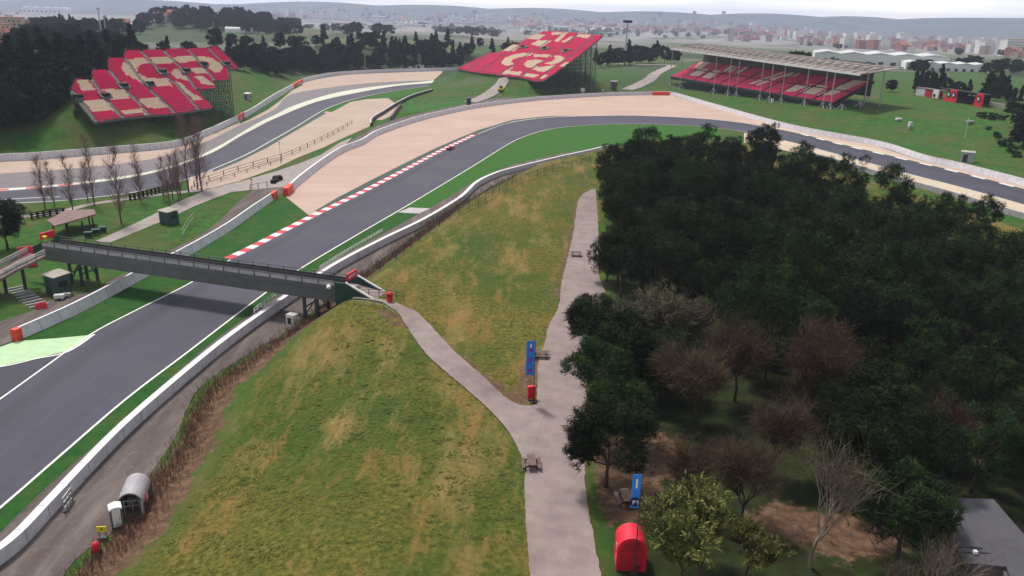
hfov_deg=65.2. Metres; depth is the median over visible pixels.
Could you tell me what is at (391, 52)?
fir tree
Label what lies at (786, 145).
pale runoff
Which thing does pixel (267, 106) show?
grass strip
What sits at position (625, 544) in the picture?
ticket kiosk
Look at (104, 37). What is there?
conifer tree
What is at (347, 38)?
fir tree
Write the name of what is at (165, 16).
villa
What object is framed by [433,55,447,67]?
oak tree
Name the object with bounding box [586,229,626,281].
pine tree
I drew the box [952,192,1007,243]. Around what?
pine tree
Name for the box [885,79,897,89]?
broadleaf tree
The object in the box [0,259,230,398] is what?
painted line
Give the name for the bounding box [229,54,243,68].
broadleaf tree
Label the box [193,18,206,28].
oak tree
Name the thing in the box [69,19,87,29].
oak tree
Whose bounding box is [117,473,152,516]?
service shelter
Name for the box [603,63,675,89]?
dirt track
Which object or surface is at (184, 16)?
oak tree
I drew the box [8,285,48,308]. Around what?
timber steps
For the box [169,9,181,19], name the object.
broadleaf tree
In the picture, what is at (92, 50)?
fir tree
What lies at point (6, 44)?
fir tree
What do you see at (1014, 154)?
bush
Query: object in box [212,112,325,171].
dark strip
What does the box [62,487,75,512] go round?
barrier gate
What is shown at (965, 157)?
door
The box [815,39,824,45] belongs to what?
house
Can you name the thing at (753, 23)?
apartment block
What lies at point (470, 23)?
warehouse
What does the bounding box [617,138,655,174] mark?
pine tree
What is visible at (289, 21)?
oak tree
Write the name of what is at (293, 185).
barrier wall
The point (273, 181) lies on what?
tyre stack
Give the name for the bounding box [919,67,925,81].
conifer tree
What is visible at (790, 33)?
house
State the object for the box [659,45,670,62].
broadleaf tree
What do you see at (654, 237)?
pine tree
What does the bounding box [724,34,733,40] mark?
house
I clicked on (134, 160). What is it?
bare poplar
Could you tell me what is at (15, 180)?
paved runoff
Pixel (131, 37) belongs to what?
fir tree
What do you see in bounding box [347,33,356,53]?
conifer tree
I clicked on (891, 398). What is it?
pine tree
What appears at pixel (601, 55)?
broadleaf tree
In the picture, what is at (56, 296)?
equipment box
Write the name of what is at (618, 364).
pine tree
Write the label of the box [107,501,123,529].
portable toilet
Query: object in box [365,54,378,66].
oak tree
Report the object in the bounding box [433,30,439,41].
conifer tree
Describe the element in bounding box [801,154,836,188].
pine tree
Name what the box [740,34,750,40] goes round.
house
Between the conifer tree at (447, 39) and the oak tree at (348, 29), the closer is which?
the conifer tree at (447, 39)
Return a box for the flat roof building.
[933,497,1023,575]
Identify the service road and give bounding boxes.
[0,97,511,344]
[0,149,588,575]
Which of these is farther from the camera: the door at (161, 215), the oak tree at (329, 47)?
the oak tree at (329, 47)
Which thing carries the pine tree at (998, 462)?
on the ground at (478, 286)
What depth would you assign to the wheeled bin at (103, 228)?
180.31 m
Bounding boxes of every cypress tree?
[231,48,236,61]
[239,43,247,70]
[258,45,264,69]
[286,47,292,69]
[374,52,379,66]
[395,40,400,53]
[402,52,406,68]
[414,51,418,65]
[420,48,426,64]
[430,38,435,51]
[450,40,454,51]
[912,70,919,93]
[931,73,937,84]
[934,79,940,87]
[998,71,1006,88]
[1005,84,1012,102]
[1010,87,1018,101]
[1016,85,1023,101]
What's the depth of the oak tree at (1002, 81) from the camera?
473.30 m
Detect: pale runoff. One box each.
[744,133,1023,211]
[756,121,1023,188]
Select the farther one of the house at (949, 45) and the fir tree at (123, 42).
the house at (949, 45)
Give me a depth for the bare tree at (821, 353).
90.35 m
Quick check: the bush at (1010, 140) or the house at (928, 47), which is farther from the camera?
the house at (928, 47)
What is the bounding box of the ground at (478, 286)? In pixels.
[0,0,1023,575]
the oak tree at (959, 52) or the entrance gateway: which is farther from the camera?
the oak tree at (959, 52)
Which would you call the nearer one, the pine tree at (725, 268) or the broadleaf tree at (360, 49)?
the pine tree at (725, 268)
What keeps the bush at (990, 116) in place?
on the ground at (478, 286)
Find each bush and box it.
[987,114,996,120]
[993,131,1002,137]
[998,115,1006,120]
[1002,138,1013,145]
[1005,145,1018,152]
[1011,151,1022,156]
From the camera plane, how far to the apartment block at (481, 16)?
5875.42 m
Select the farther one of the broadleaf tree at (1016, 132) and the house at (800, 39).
the house at (800, 39)
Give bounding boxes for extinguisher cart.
[91,538,101,553]
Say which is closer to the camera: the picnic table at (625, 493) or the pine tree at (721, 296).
the picnic table at (625, 493)
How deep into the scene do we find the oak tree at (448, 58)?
699.56 m
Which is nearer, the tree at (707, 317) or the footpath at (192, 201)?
the tree at (707, 317)
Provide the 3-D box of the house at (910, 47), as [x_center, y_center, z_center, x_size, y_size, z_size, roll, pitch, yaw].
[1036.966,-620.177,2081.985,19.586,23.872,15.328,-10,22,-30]
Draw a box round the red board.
[527,385,535,400]
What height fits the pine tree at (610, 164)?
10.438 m
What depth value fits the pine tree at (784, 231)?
135.56 m
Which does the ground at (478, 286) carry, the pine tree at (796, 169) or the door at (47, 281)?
the pine tree at (796, 169)
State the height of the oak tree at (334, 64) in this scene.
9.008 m
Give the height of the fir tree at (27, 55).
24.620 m
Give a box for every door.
[45,279,51,294]
[112,510,121,527]
[160,214,164,223]
[962,154,967,161]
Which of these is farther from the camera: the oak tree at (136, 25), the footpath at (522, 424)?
the oak tree at (136, 25)
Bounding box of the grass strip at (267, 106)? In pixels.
[240,84,301,123]
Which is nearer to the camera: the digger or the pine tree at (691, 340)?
the pine tree at (691, 340)
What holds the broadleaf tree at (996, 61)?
on the ground at (478, 286)
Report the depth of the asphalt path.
83.91 m
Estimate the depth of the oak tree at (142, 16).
1155.44 m
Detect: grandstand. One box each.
[69,45,237,129]
[457,30,602,94]
[667,43,903,109]
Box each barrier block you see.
[17,246,33,256]
[35,302,46,309]
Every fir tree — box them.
[0,33,18,67]
[17,27,32,49]
[20,41,37,74]
[31,25,44,52]
[64,48,84,79]
[74,33,93,71]
[86,29,107,69]
[119,37,128,49]
[125,23,140,49]
[345,36,352,52]
[387,41,396,56]
[403,35,408,50]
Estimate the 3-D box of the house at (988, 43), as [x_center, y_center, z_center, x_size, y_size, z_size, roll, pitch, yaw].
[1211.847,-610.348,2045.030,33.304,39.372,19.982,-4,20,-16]
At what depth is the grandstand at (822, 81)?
473.95 m
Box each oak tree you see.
[18,23,46,38]
[30,17,48,27]
[32,51,77,93]
[32,66,74,101]
[39,52,87,83]
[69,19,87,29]
[84,19,97,30]
[84,40,114,65]
[96,22,109,30]
[98,30,114,36]
[100,45,126,68]
[115,18,129,33]
[131,23,145,32]
[139,14,154,28]
[172,12,189,24]
[172,18,182,26]
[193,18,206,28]
[210,11,224,19]
[213,15,228,27]
[219,15,233,26]
[239,15,252,26]
[247,56,260,69]
[252,42,270,55]
[262,17,275,22]
[266,46,277,52]
[271,59,288,76]
[272,23,281,31]
[274,24,291,34]
[277,20,289,33]
[283,18,292,30]
[288,36,309,49]
[291,25,303,34]
[292,18,301,25]
[301,45,313,56]
[318,43,335,58]
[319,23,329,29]
[326,43,342,54]
[328,61,340,69]
[330,23,341,30]
[339,25,353,35]
[344,52,357,69]
[355,31,371,45]
[355,54,363,66]
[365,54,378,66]
[365,58,375,67]
[366,31,386,46]
[373,41,386,52]
[381,24,395,33]
[389,54,402,68]
[402,59,413,67]
[416,39,430,52]
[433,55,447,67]
[436,41,449,50]
[437,26,446,31]
[443,56,453,64]
[446,52,457,64]
[463,43,475,55]
[464,47,470,57]
[470,28,480,35]
[491,31,499,36]
[500,42,517,49]
[613,50,626,64]
[619,50,633,62]
[632,51,643,61]
[644,51,658,61]
[669,50,681,62]
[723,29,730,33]
[915,81,931,90]
[953,81,970,89]
[954,57,969,62]
[955,50,963,54]
[969,57,984,62]
[978,82,997,97]
[984,73,1008,97]
[1000,58,1015,66]
[1001,100,1023,123]
[1012,62,1023,71]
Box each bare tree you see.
[624,203,645,218]
[644,432,722,498]
[645,330,742,423]
[698,431,797,516]
[701,307,784,401]
[734,375,832,470]
[771,306,875,407]
[792,419,902,568]
[875,553,927,575]
[905,528,1006,575]
[906,386,990,439]
[988,282,1022,317]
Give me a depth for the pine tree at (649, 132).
228.09 m
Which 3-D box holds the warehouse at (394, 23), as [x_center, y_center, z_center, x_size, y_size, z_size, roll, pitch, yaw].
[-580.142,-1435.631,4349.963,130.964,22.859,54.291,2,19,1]
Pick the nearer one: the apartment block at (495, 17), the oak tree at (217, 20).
the oak tree at (217, 20)
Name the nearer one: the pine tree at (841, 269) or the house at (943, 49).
the pine tree at (841, 269)
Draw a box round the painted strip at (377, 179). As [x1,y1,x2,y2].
[315,116,560,210]
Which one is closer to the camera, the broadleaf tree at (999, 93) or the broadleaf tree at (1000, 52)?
the broadleaf tree at (999, 93)
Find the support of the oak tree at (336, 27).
on the ground at (478, 286)
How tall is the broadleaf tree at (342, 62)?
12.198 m
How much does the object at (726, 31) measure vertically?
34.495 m
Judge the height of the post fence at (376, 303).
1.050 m
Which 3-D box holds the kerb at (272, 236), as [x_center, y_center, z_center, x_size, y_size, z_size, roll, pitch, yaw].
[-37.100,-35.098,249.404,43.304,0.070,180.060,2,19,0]
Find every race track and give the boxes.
[0,83,430,202]
[0,115,1023,505]
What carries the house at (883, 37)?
on the ground at (478, 286)
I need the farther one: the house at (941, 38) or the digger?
the house at (941, 38)
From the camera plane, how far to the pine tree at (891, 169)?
174.67 m
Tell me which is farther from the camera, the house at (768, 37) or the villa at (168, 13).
the house at (768, 37)
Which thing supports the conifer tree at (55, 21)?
on the ground at (478, 286)
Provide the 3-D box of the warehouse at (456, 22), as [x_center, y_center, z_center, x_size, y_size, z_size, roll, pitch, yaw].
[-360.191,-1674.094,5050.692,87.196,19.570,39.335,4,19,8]
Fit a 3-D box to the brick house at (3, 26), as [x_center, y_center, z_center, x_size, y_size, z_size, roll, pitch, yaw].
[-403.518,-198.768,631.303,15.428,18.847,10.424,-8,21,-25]
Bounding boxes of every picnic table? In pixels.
[521,454,541,469]
[534,350,548,358]
[571,251,581,256]
[614,488,631,505]
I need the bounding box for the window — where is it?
[59,280,66,287]
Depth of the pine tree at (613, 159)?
218.55 m
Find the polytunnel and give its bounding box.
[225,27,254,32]
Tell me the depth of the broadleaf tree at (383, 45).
691.53 m
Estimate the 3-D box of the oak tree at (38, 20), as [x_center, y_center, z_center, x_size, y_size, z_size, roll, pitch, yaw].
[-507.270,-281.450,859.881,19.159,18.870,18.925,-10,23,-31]
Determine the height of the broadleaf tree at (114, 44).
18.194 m
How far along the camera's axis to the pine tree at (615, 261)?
128.61 m
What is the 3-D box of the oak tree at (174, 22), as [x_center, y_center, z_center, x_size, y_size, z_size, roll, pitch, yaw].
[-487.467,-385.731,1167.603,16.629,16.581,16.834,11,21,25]
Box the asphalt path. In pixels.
[524,188,604,575]
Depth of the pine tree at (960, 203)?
163.22 m
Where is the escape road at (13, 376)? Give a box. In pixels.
[0,354,60,397]
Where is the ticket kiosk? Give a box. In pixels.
[614,523,646,571]
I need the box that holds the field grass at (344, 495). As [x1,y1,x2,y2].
[154,316,515,571]
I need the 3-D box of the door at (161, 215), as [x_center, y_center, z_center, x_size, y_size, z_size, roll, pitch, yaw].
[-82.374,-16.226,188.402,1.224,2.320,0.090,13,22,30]
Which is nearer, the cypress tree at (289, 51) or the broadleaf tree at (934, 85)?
the broadleaf tree at (934, 85)
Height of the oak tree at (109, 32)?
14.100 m
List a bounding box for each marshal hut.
[243,92,251,100]
[610,81,617,88]
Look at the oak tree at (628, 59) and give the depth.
683.71 m
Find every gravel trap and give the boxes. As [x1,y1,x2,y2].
[0,71,441,172]
[188,98,393,189]
[286,95,1023,214]
[375,106,400,119]
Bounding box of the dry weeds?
[53,154,571,575]
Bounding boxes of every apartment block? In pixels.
[288,13,295,17]
[299,8,307,15]
[319,10,329,18]
[332,11,341,20]
[407,13,415,20]
[451,15,455,20]
[466,16,472,22]
[476,13,485,19]
[490,14,500,22]
[629,19,637,25]
[708,19,714,23]
[749,22,757,25]
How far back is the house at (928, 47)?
2234.04 m
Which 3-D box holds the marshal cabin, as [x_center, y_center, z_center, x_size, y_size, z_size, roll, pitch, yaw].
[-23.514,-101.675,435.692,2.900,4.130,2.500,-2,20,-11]
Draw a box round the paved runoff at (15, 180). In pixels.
[0,81,423,188]
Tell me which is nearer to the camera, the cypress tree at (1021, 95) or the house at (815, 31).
the cypress tree at (1021, 95)
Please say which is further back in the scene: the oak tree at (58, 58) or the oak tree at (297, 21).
the oak tree at (297, 21)
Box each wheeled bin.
[83,231,92,237]
[91,228,99,234]
[98,226,106,232]
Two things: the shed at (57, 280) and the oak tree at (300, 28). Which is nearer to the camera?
the shed at (57, 280)
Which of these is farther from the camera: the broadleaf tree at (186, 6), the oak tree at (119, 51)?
the broadleaf tree at (186, 6)
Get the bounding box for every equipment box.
[53,293,64,299]
[63,292,71,297]
[908,122,912,128]
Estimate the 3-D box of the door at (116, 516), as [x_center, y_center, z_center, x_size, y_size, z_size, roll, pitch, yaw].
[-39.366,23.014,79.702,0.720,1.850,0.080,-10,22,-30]
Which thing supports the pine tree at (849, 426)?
on the ground at (478, 286)
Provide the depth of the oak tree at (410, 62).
666.03 m
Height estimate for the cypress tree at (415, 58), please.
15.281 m
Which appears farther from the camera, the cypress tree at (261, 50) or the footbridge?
the cypress tree at (261, 50)
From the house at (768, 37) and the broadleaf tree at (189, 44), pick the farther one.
the house at (768, 37)
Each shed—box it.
[41,268,71,295]
[157,207,178,225]
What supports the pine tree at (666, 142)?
on the ground at (478, 286)
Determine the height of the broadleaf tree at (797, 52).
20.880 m
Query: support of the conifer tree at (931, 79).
on the ground at (478, 286)
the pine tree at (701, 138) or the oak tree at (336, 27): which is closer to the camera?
the pine tree at (701, 138)
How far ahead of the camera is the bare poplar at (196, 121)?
219.52 m
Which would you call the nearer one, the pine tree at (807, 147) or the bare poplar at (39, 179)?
the bare poplar at (39, 179)
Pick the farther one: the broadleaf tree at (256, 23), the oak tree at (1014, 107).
the broadleaf tree at (256, 23)
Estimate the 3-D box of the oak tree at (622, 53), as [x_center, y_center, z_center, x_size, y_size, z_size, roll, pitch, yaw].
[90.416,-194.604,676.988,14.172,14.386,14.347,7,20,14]
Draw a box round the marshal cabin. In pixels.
[466,97,470,104]
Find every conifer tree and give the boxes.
[53,16,58,25]
[78,19,84,30]
[101,28,111,57]
[111,18,119,31]
[163,35,170,48]
[225,37,231,51]
[247,45,256,70]
[312,51,317,70]
[319,24,328,44]
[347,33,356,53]
[381,30,387,43]
[387,36,394,52]
[413,31,417,44]
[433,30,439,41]
[444,28,451,45]
[469,35,474,49]
[489,38,495,52]
[626,39,631,55]
[626,45,633,62]
[640,46,645,62]
[654,40,659,58]
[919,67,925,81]
[928,71,934,87]
[938,64,946,86]
[968,79,973,90]
[1002,75,1010,97]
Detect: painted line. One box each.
[0,124,860,507]
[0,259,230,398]
[0,334,94,366]
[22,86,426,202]
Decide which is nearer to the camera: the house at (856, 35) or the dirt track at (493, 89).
the dirt track at (493, 89)
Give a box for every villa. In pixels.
[114,18,130,32]
[162,12,167,21]
[167,9,172,21]
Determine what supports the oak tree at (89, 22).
on the ground at (478, 286)
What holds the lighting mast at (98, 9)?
on the ground at (478, 286)
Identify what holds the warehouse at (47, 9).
on the ground at (478, 286)
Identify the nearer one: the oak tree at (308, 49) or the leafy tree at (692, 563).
the leafy tree at (692, 563)
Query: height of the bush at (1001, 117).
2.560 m
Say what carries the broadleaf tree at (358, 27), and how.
on the ground at (478, 286)
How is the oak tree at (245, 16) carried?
on the ground at (478, 286)
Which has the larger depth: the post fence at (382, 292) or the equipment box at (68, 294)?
the equipment box at (68, 294)
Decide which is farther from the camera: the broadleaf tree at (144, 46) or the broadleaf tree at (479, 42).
the broadleaf tree at (479, 42)
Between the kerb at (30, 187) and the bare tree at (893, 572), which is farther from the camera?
the kerb at (30, 187)
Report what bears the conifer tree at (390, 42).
on the ground at (478, 286)
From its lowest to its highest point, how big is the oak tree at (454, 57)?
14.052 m
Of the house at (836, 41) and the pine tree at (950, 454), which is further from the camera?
the house at (836, 41)
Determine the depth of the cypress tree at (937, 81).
473.40 m
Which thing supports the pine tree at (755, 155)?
on the ground at (478, 286)
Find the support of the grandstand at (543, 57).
on the ground at (478, 286)
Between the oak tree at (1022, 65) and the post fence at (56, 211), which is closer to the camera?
the post fence at (56, 211)
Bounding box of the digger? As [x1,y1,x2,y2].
[498,85,507,91]
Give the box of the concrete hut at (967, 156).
[960,150,975,162]
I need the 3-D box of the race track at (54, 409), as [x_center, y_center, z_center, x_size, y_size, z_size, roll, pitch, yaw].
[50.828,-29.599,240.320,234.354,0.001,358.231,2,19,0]
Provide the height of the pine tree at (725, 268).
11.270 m
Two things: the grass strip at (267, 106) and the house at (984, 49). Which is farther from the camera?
the house at (984, 49)
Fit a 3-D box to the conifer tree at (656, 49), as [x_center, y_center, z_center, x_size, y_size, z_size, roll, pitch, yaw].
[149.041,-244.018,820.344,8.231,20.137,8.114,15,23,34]
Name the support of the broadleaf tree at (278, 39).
on the ground at (478, 286)
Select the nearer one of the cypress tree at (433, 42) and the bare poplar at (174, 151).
the bare poplar at (174, 151)
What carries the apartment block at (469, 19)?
on the ground at (478, 286)
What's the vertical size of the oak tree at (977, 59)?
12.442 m
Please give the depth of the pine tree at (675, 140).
232.43 m
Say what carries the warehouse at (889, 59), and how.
on the ground at (478, 286)
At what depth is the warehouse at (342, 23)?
4037.63 m
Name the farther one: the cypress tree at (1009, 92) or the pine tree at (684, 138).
the cypress tree at (1009, 92)
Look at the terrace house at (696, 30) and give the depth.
4634.89 m
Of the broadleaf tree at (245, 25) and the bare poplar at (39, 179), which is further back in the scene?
the broadleaf tree at (245, 25)
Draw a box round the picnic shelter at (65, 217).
[47,209,97,237]
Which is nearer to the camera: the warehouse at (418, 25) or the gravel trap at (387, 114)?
the gravel trap at (387, 114)
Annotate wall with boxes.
[0,145,608,565]
[0,150,60,161]
[10,190,277,341]
[60,112,244,156]
[244,79,301,117]
[283,91,1023,195]
[302,67,458,81]
[370,89,432,126]
[390,104,401,119]
[805,151,1023,219]
[989,102,1005,108]
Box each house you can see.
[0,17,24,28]
[0,23,10,35]
[521,24,527,28]
[693,28,700,32]
[719,25,729,33]
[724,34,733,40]
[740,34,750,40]
[766,34,771,41]
[775,30,784,35]
[780,35,787,39]
[787,30,796,37]
[793,31,802,37]
[797,37,805,42]
[803,38,810,43]
[810,29,817,35]
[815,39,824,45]
[817,35,825,39]
[828,31,836,37]
[832,39,839,46]
[839,37,853,48]
[843,33,853,36]
[852,38,859,47]
[854,33,864,38]
[855,40,866,48]
[866,34,877,39]
[866,39,881,49]
[878,41,888,49]
[879,36,888,38]
[894,41,907,49]
[896,33,906,37]
[896,43,906,50]
[906,45,915,50]
[919,42,930,49]
[923,44,934,50]
[937,36,946,39]
[937,41,945,46]
[940,47,947,51]
[945,43,953,48]
[948,38,959,46]
[957,44,965,51]
[959,38,968,43]
[965,44,974,52]
[974,39,993,52]
[977,41,995,53]
[978,46,990,53]
[994,38,1017,54]
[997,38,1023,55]
[1003,47,1017,56]
[1010,49,1022,57]
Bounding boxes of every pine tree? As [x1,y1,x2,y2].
[0,197,31,249]
[558,333,636,392]
[561,400,664,487]
[562,294,623,361]
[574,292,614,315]
[581,374,655,445]
[583,307,649,361]
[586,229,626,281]
[592,307,667,385]
[593,143,625,179]
[595,225,651,297]
[596,173,641,210]
[597,166,626,199]
[598,189,646,249]
[599,162,627,190]
[601,226,638,282]
[605,142,620,163]
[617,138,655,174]
[626,136,660,171]
[632,125,662,142]
[632,242,677,302]
[632,323,696,400]
[643,231,701,286]
[645,232,694,272]
[651,195,691,230]
[652,200,705,255]
[655,321,704,394]
[656,195,705,236]
[659,139,681,153]
[660,134,684,150]
[660,262,705,305]
[677,135,693,157]
[691,123,720,161]
[707,254,753,316]
[709,280,771,327]
[715,139,742,159]
[720,257,805,347]
[721,134,745,159]
[727,141,748,167]
[740,318,800,384]
[742,140,775,173]
[745,126,777,160]
[750,122,783,160]
[761,153,787,172]
[761,285,829,349]
[767,225,822,288]
[773,160,813,187]
[775,293,841,384]
[780,156,814,191]
[782,139,816,168]
[796,152,830,180]
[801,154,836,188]
[806,382,881,468]
[813,283,887,372]
[818,257,859,292]
[818,401,919,498]
[828,182,872,223]
[830,152,873,194]
[834,356,919,423]
[840,382,954,469]
[851,451,969,565]
[857,200,890,231]
[867,409,976,497]
[870,161,918,210]
[872,279,938,348]
[878,187,914,210]
[893,311,964,388]
[907,194,961,243]
[932,190,969,240]
[936,342,1023,432]
[945,400,1023,493]
[947,216,999,259]
[949,233,991,279]
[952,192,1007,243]
[961,331,1023,410]
[972,397,1023,475]
[988,229,1023,274]
[1015,228,1023,256]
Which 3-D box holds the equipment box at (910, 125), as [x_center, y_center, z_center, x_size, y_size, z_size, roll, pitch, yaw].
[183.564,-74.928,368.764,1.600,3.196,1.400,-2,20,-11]
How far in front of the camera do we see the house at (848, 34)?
3848.23 m
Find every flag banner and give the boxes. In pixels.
[526,339,535,403]
[630,474,642,574]
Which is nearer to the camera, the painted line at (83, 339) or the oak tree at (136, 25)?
the painted line at (83, 339)
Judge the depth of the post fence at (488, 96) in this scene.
470.71 m
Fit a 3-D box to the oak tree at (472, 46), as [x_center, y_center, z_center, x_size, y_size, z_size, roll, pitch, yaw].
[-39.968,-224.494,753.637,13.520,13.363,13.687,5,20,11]
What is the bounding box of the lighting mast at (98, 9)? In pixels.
[96,8,101,30]
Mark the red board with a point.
(529, 392)
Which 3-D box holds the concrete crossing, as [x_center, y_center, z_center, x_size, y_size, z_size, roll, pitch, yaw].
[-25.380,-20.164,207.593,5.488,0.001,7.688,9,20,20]
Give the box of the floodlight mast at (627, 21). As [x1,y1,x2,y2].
[623,20,631,64]
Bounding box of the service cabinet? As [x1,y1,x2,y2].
[285,312,299,329]
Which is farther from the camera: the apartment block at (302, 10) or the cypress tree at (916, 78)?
the apartment block at (302, 10)
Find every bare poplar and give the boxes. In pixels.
[26,154,52,209]
[40,158,59,206]
[56,150,79,209]
[75,133,99,204]
[76,158,91,201]
[101,142,132,223]
[126,140,145,201]
[132,163,144,186]
[153,154,167,199]
[160,165,173,205]
[163,152,179,199]
[168,147,185,196]
[171,113,194,191]
[171,159,181,201]
[184,123,208,188]
[186,115,212,189]
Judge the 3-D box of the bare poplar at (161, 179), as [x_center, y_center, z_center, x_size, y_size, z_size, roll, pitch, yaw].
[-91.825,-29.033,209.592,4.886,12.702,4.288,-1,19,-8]
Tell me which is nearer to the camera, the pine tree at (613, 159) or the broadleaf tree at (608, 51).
the pine tree at (613, 159)
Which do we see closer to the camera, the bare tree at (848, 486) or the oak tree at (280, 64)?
the bare tree at (848, 486)
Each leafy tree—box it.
[606,274,703,332]
[637,469,737,575]
[659,539,715,575]
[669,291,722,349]
[685,133,706,141]
[721,514,797,575]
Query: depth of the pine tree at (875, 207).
166.65 m
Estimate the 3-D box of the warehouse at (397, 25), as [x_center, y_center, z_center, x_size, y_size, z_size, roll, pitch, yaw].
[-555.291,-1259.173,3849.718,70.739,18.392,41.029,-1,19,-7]
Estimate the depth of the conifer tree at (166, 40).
520.81 m
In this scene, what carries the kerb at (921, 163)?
on the race track at (54, 409)
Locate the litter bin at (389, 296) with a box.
[386,291,392,301]
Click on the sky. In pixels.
(893, 9)
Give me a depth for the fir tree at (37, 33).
350.14 m
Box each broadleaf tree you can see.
[5,26,32,40]
[7,28,34,43]
[44,25,65,42]
[77,62,97,79]
[100,19,111,30]
[108,38,133,57]
[131,41,148,50]
[132,19,146,30]
[135,13,148,25]
[147,7,157,20]
[153,12,163,25]
[155,8,165,12]
[155,40,168,50]
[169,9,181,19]
[180,41,196,48]
[181,4,189,11]
[188,12,198,26]
[198,9,209,17]
[201,13,212,29]
[204,27,223,46]
[221,8,232,14]
[225,33,237,45]
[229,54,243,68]
[236,7,243,17]
[239,19,252,33]
[239,35,254,50]
[252,18,261,33]
[260,19,272,34]
[264,62,275,73]
[271,57,282,73]
[272,32,285,47]
[275,49,285,55]
[286,35,295,46]
[311,35,319,44]
[314,57,325,70]
[318,48,328,54]
[330,37,340,43]
[337,55,346,68]
[349,21,363,33]
[355,43,362,53]
[357,40,364,49]
[371,23,382,31]
[378,55,386,68]
[379,43,387,52]
[386,59,394,67]
[405,43,417,58]
[425,51,434,66]
[438,48,447,55]
[455,26,463,33]
[457,57,463,65]
[458,47,466,56]
[464,26,470,34]
[476,37,484,45]
[479,28,487,35]
[595,52,607,65]
[603,49,612,65]
[605,51,617,66]
[632,44,639,56]
[644,47,654,62]
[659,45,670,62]
[788,50,799,54]
[799,51,811,56]
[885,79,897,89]
[912,63,922,70]
[921,62,930,70]
[924,70,931,81]
[931,83,940,89]
[940,76,953,92]
[980,64,992,73]
[990,58,1003,66]
[990,64,1004,73]
[991,85,1003,100]
[997,49,1003,55]
[1000,61,1009,68]
[1008,63,1022,72]
[1008,119,1023,146]
[1015,114,1023,133]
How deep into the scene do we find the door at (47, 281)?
141.85 m
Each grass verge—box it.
[0,208,418,531]
[22,198,307,340]
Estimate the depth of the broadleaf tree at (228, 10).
1245.82 m
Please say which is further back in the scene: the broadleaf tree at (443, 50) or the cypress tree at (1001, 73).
the broadleaf tree at (443, 50)
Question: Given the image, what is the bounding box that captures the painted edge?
[3,81,432,190]
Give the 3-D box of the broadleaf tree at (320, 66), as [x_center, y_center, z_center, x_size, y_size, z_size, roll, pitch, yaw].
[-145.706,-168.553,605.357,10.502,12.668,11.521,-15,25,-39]
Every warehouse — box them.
[17,7,71,12]
[331,21,346,24]
[368,19,383,21]
[371,16,386,17]
[389,24,403,26]
[392,21,417,24]
[398,23,415,25]
[408,21,430,23]
[413,24,427,26]
[447,21,460,23]
[461,22,476,24]
[496,26,510,28]
[521,29,538,32]
[545,20,563,23]
[552,26,569,28]
[739,36,759,39]
[812,49,949,66]
[901,60,990,72]
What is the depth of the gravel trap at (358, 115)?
310.38 m
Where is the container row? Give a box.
[916,87,944,98]
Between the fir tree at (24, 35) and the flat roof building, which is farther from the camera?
the fir tree at (24, 35)
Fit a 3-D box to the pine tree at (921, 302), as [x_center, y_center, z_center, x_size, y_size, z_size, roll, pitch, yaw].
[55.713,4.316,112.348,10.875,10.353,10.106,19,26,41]
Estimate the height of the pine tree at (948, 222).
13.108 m
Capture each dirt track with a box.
[464,77,508,101]
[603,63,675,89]
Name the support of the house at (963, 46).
on the ground at (478, 286)
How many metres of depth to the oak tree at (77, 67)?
331.17 m
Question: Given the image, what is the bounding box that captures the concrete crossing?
[400,208,429,212]
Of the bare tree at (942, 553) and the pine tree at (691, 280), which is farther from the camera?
the pine tree at (691, 280)
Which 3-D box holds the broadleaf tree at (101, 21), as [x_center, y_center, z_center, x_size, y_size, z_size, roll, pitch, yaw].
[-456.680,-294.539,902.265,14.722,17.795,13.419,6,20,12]
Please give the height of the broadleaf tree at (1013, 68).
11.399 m
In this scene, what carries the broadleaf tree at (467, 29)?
on the ground at (478, 286)
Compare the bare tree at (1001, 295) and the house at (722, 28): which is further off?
the house at (722, 28)
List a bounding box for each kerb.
[0,183,72,190]
[224,134,474,258]
[802,134,1023,189]
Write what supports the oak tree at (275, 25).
on the ground at (478, 286)
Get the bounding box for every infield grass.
[326,88,423,111]
[403,98,472,113]
[405,124,719,207]
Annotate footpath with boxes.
[21,189,205,217]
[94,189,237,241]
[358,297,547,469]
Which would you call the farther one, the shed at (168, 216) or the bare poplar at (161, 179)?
the bare poplar at (161, 179)
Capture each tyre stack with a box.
[270,179,276,183]
[275,175,282,180]
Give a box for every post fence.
[30,208,64,218]
[128,182,178,199]
[181,212,194,239]
[191,158,281,189]
[193,122,350,184]
[254,293,275,313]
[319,229,382,267]
[353,297,394,314]
[359,156,590,278]
[366,289,403,297]
[400,88,596,112]
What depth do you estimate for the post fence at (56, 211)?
192.42 m
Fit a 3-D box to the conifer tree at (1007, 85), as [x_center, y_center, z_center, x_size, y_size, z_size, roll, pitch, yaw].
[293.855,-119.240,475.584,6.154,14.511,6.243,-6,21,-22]
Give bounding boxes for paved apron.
[207,138,350,191]
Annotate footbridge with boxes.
[0,230,385,319]
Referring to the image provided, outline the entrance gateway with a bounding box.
[932,88,993,106]
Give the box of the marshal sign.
[96,526,107,539]
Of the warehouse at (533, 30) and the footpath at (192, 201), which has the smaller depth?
the footpath at (192, 201)
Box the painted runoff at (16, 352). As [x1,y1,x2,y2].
[0,335,90,365]
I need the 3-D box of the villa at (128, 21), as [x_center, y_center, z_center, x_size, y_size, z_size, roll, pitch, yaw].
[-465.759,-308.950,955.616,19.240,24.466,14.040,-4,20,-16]
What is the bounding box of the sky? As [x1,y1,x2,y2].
[167,0,1023,18]
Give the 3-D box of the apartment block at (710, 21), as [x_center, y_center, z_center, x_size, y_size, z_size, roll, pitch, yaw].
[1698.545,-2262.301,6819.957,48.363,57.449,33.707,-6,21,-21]
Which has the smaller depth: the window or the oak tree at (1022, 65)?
the window

